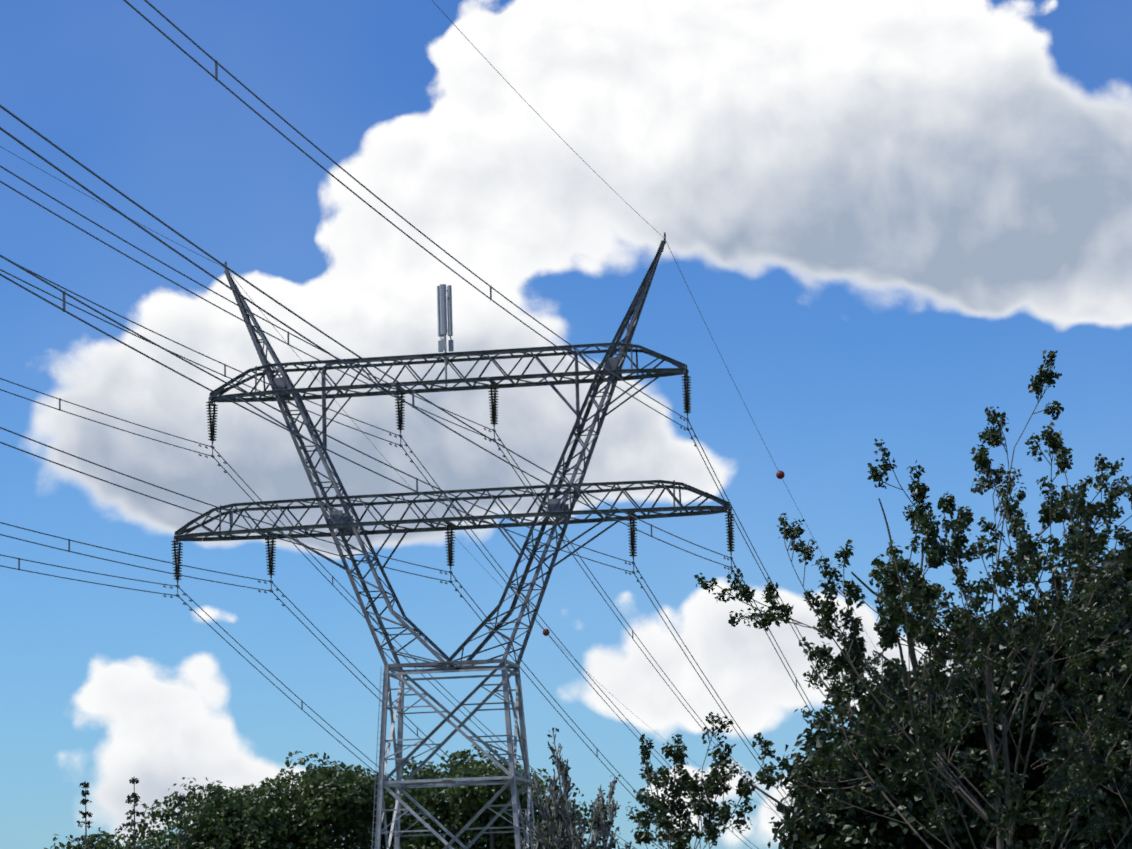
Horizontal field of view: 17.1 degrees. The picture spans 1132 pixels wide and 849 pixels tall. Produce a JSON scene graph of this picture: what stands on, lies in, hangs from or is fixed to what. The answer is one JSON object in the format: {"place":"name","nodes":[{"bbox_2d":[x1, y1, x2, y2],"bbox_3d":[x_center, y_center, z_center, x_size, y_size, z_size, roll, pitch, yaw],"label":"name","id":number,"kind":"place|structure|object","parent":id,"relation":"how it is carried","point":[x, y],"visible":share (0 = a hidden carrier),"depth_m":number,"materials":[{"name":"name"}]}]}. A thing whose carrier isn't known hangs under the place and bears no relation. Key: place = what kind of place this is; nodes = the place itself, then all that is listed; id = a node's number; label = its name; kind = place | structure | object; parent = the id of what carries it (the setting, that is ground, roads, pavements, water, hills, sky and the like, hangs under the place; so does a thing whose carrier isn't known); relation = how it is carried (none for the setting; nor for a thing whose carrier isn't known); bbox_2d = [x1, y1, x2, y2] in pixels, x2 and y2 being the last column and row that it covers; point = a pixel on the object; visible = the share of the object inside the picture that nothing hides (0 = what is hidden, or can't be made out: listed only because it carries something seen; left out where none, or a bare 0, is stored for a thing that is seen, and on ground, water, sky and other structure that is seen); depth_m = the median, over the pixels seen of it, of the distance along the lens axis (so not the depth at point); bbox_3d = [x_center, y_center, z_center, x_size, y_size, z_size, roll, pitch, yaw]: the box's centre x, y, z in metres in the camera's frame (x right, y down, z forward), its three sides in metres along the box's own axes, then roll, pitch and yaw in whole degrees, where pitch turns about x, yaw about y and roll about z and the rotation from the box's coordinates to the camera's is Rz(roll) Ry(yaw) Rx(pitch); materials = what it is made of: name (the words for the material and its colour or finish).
{"place":"outdoors","nodes":[
{"label":"outdoors","id":0,"kind":"place"},
{"bbox_2d":[77,780,494,848],"bbox_3d":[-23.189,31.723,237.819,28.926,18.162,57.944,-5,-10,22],"label":"tree wood","id":1,"kind":"object","parent":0,"point":[492,845],"visible":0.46,"depth_m":213.40,"materials":[{"name":"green plant"}]},
{"bbox_2d":[69,777,197,848],"bbox_3d":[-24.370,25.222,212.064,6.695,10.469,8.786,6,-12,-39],"label":"conifer needles","id":2,"kind":"object","parent":1,"relation":"on","point":[138,814],"visible":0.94,"depth_m":211.27,"materials":[{"name":"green plant"}]},
{"bbox_2d":[44,744,599,848],"bbox_3d":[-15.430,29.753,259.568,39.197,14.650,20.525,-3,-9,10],"label":"tree line leaves","id":3,"kind":"object","parent":1,"relation":"on","point":[333,803],"visible":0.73,"depth_m":255.98,"materials":[{"name":"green plant"}]},
{"bbox_2d":[18,61,796,831],"bbox_3d":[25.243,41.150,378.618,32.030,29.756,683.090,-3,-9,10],"label":"conductors hardware","id":4,"kind":"object","parent":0,"point":[390,443],"visible":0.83,"depth_m":208.09,"materials":[{"name":"grey metal"}]},
{"bbox_2d":[435,284,456,386],"bbox_3d":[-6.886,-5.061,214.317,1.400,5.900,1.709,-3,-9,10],"label":"pylon antenna","id":5,"kind":"object","parent":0,"point":[444,306],"visible":0.9,"depth_m":214.24,"materials":[{"name":"grey metal"}]},
{"bbox_2d":[321,348,579,447],"bbox_3d":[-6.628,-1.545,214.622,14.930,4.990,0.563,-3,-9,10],"label":"pylon cable ladder","id":6,"kind":"object","parent":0,"point":[324,430],"visible":0.31,"depth_m":215.38,"materials":[{"name":"grey metal"}]},
{"bbox_2d":[0,0,1131,848],"label":"sky","id":7,"kind":"structure","parent":0,"point":[881,218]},
{"bbox_2d":[521,728,634,848],"bbox_3d":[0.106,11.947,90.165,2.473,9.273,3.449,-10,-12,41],"label":"bare tree wood","id":8,"kind":"object","parent":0,"point":[562,772],"visible":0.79,"depth_m":90.32,"materials":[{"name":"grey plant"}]},
{"bbox_2d":[523,712,777,848],"bbox_3d":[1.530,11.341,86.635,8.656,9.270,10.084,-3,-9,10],"label":"trees","id":9,"kind":"object","parent":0,"point":[690,788],"depth_m":83.45,"materials":[{"name":"green plant"}]},
{"bbox_2d":[694,350,1131,848],"bbox_3d":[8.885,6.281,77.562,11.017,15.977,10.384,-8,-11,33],"label":"slender tree","id":10,"kind":"object","parent":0,"point":[930,595],"depth_m":76.66,"materials":[{"name":"green plant"}]},
{"bbox_2d":[746,498,1131,848],"bbox_3d":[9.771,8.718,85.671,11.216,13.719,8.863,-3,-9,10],"label":"tree","id":11,"kind":"object","parent":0,"point":[857,828],"depth_m":84.30,"materials":[{"name":"green plant"}]},
{"label":"ground","id":12,"kind":"structure","parent":0,"visible":0},
{"bbox_2d":[174,232,731,848],"bbox_3d":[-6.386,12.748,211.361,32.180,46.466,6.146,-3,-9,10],"label":"pylon","id":13,"kind":"object","parent":12,"relation":"on","point":[342,524],"visible":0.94,"depth_m":212.36,"materials":[{"name":"metal"}]},
{"bbox_2d":[0,0,886,848],"bbox_3d":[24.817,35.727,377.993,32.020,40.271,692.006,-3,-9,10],"label":"conductors","id":14,"kind":"object","parent":13,"relation":"hanging from","point":[336,422],"visible":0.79,"depth_m":170.38,"materials":[{"name":"grey metal"}]},
{"bbox_2d":[543,471,784,635],"bbox_3d":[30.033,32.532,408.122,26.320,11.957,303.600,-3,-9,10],"label":"warning balls","id":15,"kind":"object","parent":14,"relation":"attached to","point":[781,475],"visible":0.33,"depth_m":259.44},
{"bbox_2d":[171,372,734,579],"bbox_3d":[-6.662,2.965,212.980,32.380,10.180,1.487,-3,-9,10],"label":"pylon insulators","id":16,"kind":"object","parent":13,"relation":"attached to","point":[493,420],"visible":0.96,"depth_m":212.89,"materials":[{"name":"black glass"}]},
{"bbox_2d":[174,370,732,596],"bbox_3d":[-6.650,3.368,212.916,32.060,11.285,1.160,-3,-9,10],"label":"pylon insulators fittings","id":17,"kind":"object","parent":13,"relation":"attached to","point":[401,445],"visible":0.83,"depth_m":212.86,"materials":[{"name":"grey metal"}]}
]}

